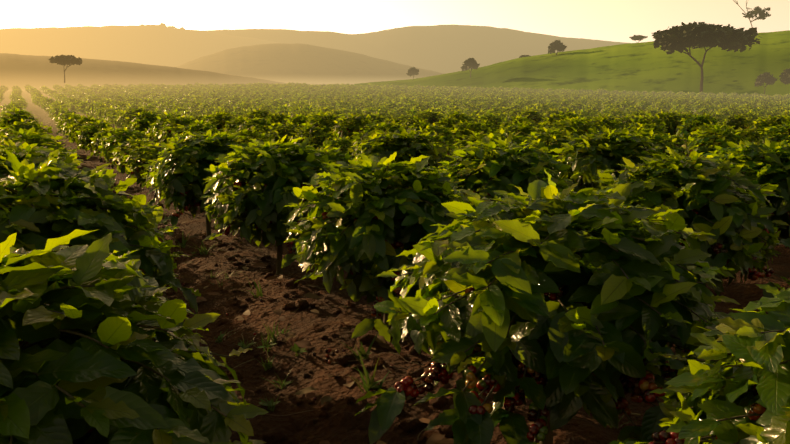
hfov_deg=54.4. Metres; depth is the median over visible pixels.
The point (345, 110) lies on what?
coffee bush
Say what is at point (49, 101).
coffee bush
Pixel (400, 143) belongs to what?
coffee bush
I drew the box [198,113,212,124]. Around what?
coffee bush
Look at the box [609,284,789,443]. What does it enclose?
coffee bush
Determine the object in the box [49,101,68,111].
coffee bush
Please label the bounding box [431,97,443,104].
coffee bush
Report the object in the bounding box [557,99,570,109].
coffee bush
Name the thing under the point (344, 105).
coffee bush
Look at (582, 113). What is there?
coffee bush
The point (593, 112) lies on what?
coffee bush
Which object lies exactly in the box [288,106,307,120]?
coffee bush
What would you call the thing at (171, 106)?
coffee bush
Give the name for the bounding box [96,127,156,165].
coffee bush
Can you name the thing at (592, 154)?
coffee bush
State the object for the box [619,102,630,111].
coffee bush
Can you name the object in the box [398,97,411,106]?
coffee bush
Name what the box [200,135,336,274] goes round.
coffee bush
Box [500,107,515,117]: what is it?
coffee bush
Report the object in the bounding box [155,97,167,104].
coffee bush
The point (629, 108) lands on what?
coffee bush
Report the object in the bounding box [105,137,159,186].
coffee bush
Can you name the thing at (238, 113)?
coffee bush
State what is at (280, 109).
coffee bush
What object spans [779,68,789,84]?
edge tree
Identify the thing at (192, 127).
coffee bush
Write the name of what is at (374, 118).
coffee bush
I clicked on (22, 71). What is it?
hill
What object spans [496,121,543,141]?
coffee bush
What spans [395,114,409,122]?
coffee bush
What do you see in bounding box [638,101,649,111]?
coffee bush
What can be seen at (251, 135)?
coffee bush
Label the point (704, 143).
coffee bush
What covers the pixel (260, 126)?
coffee bush
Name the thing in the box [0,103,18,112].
coffee bush
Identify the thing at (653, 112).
coffee bush
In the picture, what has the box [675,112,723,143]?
coffee bush
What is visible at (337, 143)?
coffee bush
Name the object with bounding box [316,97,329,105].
coffee bush
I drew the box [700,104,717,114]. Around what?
coffee bush
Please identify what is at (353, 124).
coffee bush
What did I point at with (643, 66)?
hill
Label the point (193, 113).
coffee bush
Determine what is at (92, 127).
coffee bush
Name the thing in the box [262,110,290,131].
coffee bush
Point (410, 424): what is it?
path litter
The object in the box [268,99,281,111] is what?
coffee bush
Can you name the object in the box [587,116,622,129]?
coffee bush
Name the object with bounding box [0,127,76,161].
coffee bush
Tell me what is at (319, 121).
coffee bush
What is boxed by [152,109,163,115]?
coffee bush
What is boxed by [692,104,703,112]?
coffee bush
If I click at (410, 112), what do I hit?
coffee bush
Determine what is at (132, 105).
coffee bush
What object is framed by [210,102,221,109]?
coffee bush
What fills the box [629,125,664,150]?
coffee bush
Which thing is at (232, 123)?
coffee bush
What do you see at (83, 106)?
coffee bush
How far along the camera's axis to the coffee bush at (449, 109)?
43.45 m
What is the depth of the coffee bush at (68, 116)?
27.03 m
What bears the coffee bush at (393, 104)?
on the ground
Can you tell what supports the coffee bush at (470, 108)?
on the ground
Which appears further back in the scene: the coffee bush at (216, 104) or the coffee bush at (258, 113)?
the coffee bush at (216, 104)
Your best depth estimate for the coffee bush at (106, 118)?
36.75 m
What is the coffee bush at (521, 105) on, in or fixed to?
on the ground
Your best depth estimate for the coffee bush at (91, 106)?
44.26 m
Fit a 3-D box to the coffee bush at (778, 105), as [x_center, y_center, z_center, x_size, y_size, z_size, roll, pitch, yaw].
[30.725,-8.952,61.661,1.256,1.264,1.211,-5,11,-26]
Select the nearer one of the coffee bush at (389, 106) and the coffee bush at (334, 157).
the coffee bush at (334, 157)
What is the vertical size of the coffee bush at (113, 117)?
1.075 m
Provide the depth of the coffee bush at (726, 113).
41.85 m
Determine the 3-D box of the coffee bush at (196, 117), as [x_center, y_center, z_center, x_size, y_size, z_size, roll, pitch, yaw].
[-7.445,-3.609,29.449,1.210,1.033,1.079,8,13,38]
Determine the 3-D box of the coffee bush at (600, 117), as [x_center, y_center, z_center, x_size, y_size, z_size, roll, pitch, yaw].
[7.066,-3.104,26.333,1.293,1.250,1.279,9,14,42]
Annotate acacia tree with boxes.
[48,55,81,82]
[652,21,761,91]
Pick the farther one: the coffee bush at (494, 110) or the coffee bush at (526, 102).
the coffee bush at (526, 102)
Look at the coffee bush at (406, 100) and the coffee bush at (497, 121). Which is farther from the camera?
the coffee bush at (406, 100)
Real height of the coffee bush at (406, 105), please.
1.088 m
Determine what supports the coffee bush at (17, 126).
on the ground
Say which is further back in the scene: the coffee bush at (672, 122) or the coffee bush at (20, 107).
the coffee bush at (20, 107)
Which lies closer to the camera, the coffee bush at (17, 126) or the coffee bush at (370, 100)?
the coffee bush at (17, 126)
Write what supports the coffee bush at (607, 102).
on the ground
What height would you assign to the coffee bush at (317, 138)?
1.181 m
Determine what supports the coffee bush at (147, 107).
on the ground
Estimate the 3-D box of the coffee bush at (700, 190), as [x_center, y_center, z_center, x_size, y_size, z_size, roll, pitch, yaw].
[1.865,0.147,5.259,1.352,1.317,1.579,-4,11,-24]
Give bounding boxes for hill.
[0,25,277,66]
[0,53,287,89]
[177,43,443,84]
[354,30,789,95]
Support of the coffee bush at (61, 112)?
on the ground
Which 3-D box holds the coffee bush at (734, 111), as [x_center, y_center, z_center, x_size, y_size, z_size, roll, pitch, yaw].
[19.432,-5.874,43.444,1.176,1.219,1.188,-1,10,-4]
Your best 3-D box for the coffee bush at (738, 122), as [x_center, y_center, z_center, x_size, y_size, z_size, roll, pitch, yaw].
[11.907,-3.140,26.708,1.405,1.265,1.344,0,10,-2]
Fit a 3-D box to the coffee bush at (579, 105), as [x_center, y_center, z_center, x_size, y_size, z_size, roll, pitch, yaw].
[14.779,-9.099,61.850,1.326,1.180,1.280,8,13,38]
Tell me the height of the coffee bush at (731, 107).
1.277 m
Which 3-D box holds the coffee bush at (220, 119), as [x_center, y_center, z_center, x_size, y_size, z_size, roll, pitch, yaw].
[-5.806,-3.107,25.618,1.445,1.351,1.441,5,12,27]
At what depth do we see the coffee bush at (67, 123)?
25.36 m
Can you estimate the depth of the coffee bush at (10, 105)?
42.73 m
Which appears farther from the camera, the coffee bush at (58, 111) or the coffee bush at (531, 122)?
the coffee bush at (58, 111)
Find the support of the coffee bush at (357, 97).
on the ground
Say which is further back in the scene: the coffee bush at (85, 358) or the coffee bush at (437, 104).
the coffee bush at (437, 104)
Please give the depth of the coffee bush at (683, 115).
28.63 m
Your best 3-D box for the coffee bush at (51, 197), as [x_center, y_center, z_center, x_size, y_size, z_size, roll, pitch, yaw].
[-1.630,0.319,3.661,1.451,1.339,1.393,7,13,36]
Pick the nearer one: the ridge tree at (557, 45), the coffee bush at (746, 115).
the coffee bush at (746, 115)
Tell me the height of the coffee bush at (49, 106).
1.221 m
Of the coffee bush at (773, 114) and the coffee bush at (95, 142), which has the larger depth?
the coffee bush at (773, 114)
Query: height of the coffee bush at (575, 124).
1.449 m
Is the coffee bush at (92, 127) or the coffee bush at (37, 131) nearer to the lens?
the coffee bush at (37, 131)
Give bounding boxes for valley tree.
[406,67,418,77]
[460,57,479,77]
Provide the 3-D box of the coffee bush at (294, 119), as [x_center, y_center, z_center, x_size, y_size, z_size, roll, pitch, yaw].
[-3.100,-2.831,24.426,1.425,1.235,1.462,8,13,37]
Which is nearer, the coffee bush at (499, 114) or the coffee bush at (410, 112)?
the coffee bush at (499, 114)
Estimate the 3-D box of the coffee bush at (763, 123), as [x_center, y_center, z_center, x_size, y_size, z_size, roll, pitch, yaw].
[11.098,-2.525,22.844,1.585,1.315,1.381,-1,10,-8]
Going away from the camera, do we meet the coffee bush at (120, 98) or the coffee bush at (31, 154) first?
the coffee bush at (31, 154)
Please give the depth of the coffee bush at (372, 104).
59.11 m
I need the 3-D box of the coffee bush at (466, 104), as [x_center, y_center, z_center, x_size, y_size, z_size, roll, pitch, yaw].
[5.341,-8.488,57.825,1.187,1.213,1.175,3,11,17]
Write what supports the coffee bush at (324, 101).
on the ground
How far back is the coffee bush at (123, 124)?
31.28 m
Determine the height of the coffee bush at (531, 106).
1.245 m
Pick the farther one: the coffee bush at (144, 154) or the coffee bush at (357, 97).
the coffee bush at (357, 97)
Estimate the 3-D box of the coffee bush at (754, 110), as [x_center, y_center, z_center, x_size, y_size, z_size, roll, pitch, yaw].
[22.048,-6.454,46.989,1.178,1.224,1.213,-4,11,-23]
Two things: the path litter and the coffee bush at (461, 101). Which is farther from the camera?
the coffee bush at (461, 101)
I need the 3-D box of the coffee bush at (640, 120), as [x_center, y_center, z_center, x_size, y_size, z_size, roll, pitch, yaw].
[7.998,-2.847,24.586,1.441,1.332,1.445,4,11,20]
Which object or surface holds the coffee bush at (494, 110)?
on the ground
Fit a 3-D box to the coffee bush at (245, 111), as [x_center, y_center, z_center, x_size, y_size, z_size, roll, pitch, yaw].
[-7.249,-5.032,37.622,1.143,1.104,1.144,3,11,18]
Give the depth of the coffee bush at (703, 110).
50.53 m
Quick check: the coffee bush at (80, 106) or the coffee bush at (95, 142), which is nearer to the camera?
the coffee bush at (95, 142)
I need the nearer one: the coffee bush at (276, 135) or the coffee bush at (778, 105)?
the coffee bush at (276, 135)
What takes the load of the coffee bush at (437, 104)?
on the ground
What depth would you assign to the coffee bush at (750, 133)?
16.67 m
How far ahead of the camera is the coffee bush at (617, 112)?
40.57 m
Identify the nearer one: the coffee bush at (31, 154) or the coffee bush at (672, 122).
the coffee bush at (31, 154)
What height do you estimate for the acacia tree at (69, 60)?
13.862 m
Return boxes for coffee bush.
[0,101,23,112]
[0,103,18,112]
[0,108,41,132]
[0,118,55,147]
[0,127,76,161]
[0,139,125,217]
[0,140,37,147]
[0,149,200,356]
[0,229,267,443]
[2,104,27,114]
[12,129,71,161]
[41,97,56,109]
[47,106,65,119]
[48,101,67,110]
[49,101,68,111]
[52,108,77,123]
[55,112,79,130]
[56,113,78,142]
[56,116,82,145]
[64,115,112,156]
[66,121,90,150]
[69,101,81,111]
[72,117,111,161]
[75,101,89,116]
[76,100,90,114]
[85,101,103,117]
[86,94,96,103]
[86,123,124,167]
[93,103,108,122]
[94,107,111,120]
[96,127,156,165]
[101,106,119,127]
[103,99,113,110]
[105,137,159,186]
[107,109,126,127]
[113,94,125,102]
[114,101,131,112]
[114,109,129,132]
[116,110,136,127]
[120,106,157,127]
[121,143,166,197]
[125,103,140,110]
[127,111,164,141]
[131,99,140,106]
[139,98,154,106]
[141,104,162,112]
[141,153,188,211]
[143,129,248,236]
[145,122,162,142]
[148,108,188,142]
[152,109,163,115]
[154,112,208,143]
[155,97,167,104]
[156,101,170,112]
[163,102,183,115]
[172,106,190,115]
[173,119,223,145]
[181,110,192,117]
[187,101,204,114]
[188,110,201,116]
[189,99,200,106]
[189,115,204,120]
[194,103,212,112]
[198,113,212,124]
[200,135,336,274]
[204,109,236,134]
[205,106,218,114]
[208,108,230,115]
[210,98,222,106]
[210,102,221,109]
[220,104,231,110]
[222,115,256,140]
[227,102,235,109]
[227,106,243,116]
[227,127,279,146]
[228,96,240,105]
[230,111,243,118]
[232,101,248,114]
[234,113,274,140]
[237,108,251,114]
[243,108,274,120]
[245,105,260,110]
[249,98,262,106]
[253,104,273,112]
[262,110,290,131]
[263,119,305,142]
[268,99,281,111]
[275,104,293,115]
[282,114,313,134]
[283,152,471,341]
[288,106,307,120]
[288,122,332,150]
[301,104,317,113]
[302,109,339,140]
[306,112,326,122]
[314,107,332,113]
[315,140,360,193]
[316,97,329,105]
[317,100,331,107]
[320,109,343,117]
[320,133,357,162]
[328,113,372,145]
[335,100,350,108]
[339,108,353,116]
[344,112,377,127]
[346,109,362,114]
[347,120,407,158]
[347,128,455,193]
[353,95,362,101]
[356,168,739,443]
[362,107,377,114]
[364,96,374,104]
[366,101,376,107]
[368,113,385,127]
[372,111,391,120]
[373,106,389,120]
[380,117,402,123]
[381,103,396,110]
[386,110,402,118]
[386,111,395,118]
[387,101,400,110]
[395,107,407,115]
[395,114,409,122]
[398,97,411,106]
[399,103,411,112]
[399,115,427,130]
[405,99,419,108]
[405,107,422,120]
[406,120,436,132]
[410,103,427,111]
[412,126,459,165]
[413,110,443,125]
[414,123,460,152]
[422,101,433,110]
[423,108,444,115]
[430,117,462,134]
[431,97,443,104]
[432,101,445,109]
[438,133,572,221]
[443,106,462,113]
[443,111,474,127]
[445,108,461,114]
[446,99,460,109]
[451,120,490,143]
[452,131,486,161]
[457,99,465,108]
[460,101,471,109]
[460,128,547,160]
[461,109,472,114]
[465,105,481,114]
[468,109,486,119]
[468,113,481,121]
[469,98,478,106]
[470,123,497,135]
[476,103,487,108]
[476,112,503,131]
[480,120,498,132]
[483,100,493,109]
[486,107,504,115]
[489,113,508,129]
[494,111,510,121]
[495,101,508,108]
[495,115,534,133]
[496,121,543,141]
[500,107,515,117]
[505,105,519,114]
[505,107,526,122]
[505,120,545,133]
[514,100,526,110]
[516,107,545,125]
[519,99,531,104]
[523,103,538,109]
[527,127,576,159]
[533,103,549,115]
[537,113,569,128]
[542,108,559,116]
[545,108,580,123]
[546,117,578,143]
[551,113,600,144]
[553,125,663,195]
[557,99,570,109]
[557,106,573,111]
[573,110,590,118]
[575,102,585,110]
[584,108,599,116]
[585,113,616,125]
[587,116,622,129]
[592,146,789,297]
[600,109,611,114]
[601,100,613,107]
[601,103,616,109]
[606,108,626,118]
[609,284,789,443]
[612,103,623,110]
[616,116,636,129]
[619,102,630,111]
[623,113,668,130]
[624,105,637,111]
[628,109,650,119]
[628,130,683,155]
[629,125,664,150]
[635,123,666,134]
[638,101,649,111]
[645,109,656,116]
[654,108,685,140]
[656,102,671,111]
[664,133,689,154]
[672,104,684,111]
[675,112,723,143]
[676,112,700,128]
[680,106,691,112]
[682,122,749,157]
[689,121,726,149]
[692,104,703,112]
[697,108,709,113]
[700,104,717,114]
[704,140,764,174]
[707,111,723,123]
[710,138,789,277]
[712,109,731,117]
[715,112,726,121]
[718,126,773,142]
[720,114,752,130]
[728,104,741,113]
[729,108,744,114]
[739,104,751,111]
[740,125,770,140]
[741,110,761,126]
[742,106,753,112]
[746,107,765,119]
[750,115,789,133]
[759,121,789,145]
[762,111,778,120]
[770,107,785,117]
[771,103,783,108]
[773,114,789,132]
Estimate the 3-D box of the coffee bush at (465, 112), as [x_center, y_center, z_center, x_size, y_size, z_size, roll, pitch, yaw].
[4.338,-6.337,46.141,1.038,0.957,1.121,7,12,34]
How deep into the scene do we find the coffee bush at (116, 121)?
33.29 m
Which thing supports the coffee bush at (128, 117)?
on the ground
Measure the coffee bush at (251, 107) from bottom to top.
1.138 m
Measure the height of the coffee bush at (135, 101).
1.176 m
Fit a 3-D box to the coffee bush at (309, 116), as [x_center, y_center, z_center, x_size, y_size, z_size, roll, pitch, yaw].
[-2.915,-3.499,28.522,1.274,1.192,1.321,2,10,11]
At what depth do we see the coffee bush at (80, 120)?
21.37 m
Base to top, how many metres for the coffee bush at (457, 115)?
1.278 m
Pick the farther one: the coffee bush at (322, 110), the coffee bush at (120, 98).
the coffee bush at (120, 98)
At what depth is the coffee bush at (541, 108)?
45.90 m
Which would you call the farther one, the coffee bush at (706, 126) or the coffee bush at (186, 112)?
the coffee bush at (186, 112)
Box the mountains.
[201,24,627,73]
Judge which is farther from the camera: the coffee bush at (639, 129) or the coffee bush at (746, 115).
the coffee bush at (746, 115)
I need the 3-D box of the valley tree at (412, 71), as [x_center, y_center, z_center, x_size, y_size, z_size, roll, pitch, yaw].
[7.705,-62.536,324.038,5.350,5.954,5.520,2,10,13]
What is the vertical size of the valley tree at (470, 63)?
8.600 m
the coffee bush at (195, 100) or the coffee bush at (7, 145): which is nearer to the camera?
the coffee bush at (7, 145)
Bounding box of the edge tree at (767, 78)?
[754,72,776,93]
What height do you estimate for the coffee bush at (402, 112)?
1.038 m
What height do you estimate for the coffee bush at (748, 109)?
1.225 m
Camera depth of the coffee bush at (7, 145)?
9.09 m
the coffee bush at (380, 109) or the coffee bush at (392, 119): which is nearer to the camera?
the coffee bush at (392, 119)
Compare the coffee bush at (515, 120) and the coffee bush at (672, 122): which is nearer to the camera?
the coffee bush at (515, 120)
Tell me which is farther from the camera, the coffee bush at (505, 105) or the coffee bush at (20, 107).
the coffee bush at (505, 105)
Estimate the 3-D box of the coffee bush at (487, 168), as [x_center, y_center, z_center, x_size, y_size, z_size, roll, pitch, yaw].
[0.962,-0.156,7.131,1.418,1.329,1.356,4,11,23]
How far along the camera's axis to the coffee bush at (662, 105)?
58.55 m
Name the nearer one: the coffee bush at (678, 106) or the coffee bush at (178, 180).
the coffee bush at (178, 180)
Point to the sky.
(605, 20)
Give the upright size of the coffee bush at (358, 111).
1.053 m
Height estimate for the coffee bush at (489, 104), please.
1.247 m
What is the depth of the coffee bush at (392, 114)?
36.49 m
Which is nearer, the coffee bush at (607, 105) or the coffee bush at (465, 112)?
the coffee bush at (465, 112)
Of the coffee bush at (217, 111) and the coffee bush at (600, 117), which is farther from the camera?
the coffee bush at (217, 111)
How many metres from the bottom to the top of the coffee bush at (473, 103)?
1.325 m
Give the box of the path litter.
[146,205,713,443]
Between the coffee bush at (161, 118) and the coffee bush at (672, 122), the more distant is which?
the coffee bush at (672, 122)
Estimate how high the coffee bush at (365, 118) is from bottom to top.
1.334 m
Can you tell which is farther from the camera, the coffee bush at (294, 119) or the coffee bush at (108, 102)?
the coffee bush at (108, 102)
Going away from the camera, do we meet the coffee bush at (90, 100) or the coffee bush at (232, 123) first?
the coffee bush at (232, 123)
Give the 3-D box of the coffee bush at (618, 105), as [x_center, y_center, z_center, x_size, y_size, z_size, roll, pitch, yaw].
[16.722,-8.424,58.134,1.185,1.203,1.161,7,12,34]
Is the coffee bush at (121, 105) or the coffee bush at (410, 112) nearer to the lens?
the coffee bush at (410, 112)
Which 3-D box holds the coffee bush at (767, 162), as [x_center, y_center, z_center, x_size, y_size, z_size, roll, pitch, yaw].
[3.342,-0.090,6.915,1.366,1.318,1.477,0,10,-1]
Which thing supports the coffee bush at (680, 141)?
on the ground
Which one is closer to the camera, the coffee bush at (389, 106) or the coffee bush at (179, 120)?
the coffee bush at (179, 120)
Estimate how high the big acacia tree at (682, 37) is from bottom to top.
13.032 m
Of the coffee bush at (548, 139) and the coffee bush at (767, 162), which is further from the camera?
the coffee bush at (548, 139)
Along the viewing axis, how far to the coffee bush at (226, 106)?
50.27 m
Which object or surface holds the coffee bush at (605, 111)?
on the ground
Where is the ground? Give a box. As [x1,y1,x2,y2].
[0,88,789,443]
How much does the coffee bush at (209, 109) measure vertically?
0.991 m
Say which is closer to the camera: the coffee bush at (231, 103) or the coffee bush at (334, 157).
the coffee bush at (334, 157)
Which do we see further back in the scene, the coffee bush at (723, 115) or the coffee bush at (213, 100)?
the coffee bush at (213, 100)
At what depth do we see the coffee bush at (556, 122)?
22.14 m
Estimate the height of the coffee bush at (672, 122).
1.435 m
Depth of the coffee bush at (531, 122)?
20.07 m
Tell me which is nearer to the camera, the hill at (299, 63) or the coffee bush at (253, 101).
the coffee bush at (253, 101)
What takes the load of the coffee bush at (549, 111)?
on the ground
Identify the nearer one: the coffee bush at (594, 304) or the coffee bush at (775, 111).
the coffee bush at (594, 304)
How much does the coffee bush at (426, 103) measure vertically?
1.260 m
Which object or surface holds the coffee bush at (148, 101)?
on the ground
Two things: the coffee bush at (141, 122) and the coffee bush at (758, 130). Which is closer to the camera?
the coffee bush at (758, 130)
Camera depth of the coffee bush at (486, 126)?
22.07 m
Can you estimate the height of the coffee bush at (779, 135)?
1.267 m
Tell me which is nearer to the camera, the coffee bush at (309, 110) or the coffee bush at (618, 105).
the coffee bush at (309, 110)
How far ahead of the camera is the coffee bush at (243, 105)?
46.38 m
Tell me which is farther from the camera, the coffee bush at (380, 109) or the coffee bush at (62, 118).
the coffee bush at (380, 109)
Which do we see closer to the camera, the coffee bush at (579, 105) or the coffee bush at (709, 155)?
the coffee bush at (709, 155)
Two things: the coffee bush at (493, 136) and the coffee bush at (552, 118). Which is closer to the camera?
the coffee bush at (493, 136)
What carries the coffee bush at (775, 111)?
on the ground
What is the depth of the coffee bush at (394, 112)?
41.26 m
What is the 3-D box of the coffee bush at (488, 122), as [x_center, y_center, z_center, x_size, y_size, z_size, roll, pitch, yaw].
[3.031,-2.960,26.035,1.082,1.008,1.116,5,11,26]
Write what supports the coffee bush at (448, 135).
on the ground
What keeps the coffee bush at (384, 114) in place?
on the ground
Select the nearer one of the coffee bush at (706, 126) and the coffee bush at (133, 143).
the coffee bush at (133, 143)
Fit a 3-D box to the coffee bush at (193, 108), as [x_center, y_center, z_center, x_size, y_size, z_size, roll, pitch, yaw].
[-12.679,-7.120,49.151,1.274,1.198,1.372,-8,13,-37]
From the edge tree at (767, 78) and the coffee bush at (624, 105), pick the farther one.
the edge tree at (767, 78)
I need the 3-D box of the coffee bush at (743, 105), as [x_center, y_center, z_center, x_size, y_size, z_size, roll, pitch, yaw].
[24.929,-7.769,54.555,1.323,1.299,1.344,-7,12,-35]
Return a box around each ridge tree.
[548,40,566,54]
[629,35,647,42]
[733,0,770,27]
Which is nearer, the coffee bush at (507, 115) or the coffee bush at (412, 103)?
the coffee bush at (507, 115)
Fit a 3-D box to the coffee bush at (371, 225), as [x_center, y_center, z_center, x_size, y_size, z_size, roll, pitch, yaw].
[-0.008,0.182,5.070,1.426,1.313,1.348,-9,14,-41]
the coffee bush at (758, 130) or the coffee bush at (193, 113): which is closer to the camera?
the coffee bush at (758, 130)
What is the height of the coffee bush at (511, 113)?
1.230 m
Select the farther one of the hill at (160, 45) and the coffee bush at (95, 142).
the hill at (160, 45)
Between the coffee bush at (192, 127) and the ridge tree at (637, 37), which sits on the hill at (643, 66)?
the ridge tree at (637, 37)
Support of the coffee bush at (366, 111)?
on the ground
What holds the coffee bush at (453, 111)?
on the ground
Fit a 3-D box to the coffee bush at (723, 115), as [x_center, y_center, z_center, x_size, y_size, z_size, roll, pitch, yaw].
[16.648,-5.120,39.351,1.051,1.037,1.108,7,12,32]
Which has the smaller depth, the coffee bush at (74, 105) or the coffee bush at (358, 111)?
the coffee bush at (358, 111)
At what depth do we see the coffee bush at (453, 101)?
59.49 m
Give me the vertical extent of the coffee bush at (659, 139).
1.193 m
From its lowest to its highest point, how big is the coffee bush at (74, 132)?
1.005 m
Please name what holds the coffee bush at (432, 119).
on the ground
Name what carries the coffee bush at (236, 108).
on the ground
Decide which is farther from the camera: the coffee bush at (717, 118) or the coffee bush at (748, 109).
the coffee bush at (748, 109)
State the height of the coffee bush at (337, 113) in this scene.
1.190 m
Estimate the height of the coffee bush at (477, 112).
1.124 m
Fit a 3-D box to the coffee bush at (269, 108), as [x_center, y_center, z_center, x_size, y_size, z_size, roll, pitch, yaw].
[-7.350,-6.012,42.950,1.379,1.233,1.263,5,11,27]
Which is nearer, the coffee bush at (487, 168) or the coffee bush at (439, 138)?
the coffee bush at (487, 168)
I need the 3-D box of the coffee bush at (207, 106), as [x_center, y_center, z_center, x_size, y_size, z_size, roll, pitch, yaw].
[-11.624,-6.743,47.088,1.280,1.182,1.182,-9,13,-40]
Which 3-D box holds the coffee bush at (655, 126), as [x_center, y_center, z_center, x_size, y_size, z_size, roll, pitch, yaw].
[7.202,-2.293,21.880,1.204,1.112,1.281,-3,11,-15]
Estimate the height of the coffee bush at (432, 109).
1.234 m
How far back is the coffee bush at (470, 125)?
19.03 m
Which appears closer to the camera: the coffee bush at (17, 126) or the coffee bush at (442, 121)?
the coffee bush at (17, 126)
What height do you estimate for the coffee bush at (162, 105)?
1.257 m
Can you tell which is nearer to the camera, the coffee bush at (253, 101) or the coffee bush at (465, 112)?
the coffee bush at (465, 112)
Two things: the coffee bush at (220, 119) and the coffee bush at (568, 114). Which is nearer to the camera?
the coffee bush at (220, 119)
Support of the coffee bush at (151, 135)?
on the ground
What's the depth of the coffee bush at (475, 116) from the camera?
33.96 m
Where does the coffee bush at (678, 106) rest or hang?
on the ground
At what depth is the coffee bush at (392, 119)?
27.73 m
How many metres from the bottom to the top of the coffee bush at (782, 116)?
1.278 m
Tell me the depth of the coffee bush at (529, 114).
30.07 m
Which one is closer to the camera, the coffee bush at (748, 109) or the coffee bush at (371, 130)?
the coffee bush at (371, 130)
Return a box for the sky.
[0,0,789,42]
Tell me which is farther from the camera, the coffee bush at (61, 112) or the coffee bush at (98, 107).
the coffee bush at (98, 107)
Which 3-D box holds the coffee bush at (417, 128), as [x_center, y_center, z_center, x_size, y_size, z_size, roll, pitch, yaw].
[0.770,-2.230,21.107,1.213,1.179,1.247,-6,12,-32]
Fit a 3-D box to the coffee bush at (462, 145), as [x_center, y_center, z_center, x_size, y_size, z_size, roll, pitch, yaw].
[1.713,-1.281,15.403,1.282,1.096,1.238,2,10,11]
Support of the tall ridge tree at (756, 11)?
on the hill at (643, 66)
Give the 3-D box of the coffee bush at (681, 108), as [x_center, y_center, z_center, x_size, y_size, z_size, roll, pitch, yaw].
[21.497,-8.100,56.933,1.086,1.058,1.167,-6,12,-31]
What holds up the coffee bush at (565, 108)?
on the ground
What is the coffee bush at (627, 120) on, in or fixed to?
on the ground
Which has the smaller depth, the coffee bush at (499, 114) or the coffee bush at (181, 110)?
the coffee bush at (499, 114)
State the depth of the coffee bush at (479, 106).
55.60 m
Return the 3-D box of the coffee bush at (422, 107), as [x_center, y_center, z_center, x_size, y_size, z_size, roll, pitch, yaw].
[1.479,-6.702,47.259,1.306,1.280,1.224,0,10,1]
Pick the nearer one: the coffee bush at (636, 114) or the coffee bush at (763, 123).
the coffee bush at (763, 123)
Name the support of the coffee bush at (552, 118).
on the ground
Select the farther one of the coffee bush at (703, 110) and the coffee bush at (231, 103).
the coffee bush at (231, 103)
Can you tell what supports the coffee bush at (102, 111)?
on the ground
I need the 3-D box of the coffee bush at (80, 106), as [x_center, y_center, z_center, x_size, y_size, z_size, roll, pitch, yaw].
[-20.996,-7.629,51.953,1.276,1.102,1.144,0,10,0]
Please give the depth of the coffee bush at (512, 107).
51.96 m
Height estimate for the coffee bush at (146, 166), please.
0.971 m
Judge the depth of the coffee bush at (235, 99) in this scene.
64.49 m
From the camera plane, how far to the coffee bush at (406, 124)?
26.02 m
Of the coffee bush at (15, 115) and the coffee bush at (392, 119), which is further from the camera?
the coffee bush at (392, 119)
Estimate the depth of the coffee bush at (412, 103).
56.77 m
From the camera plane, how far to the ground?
5.12 m

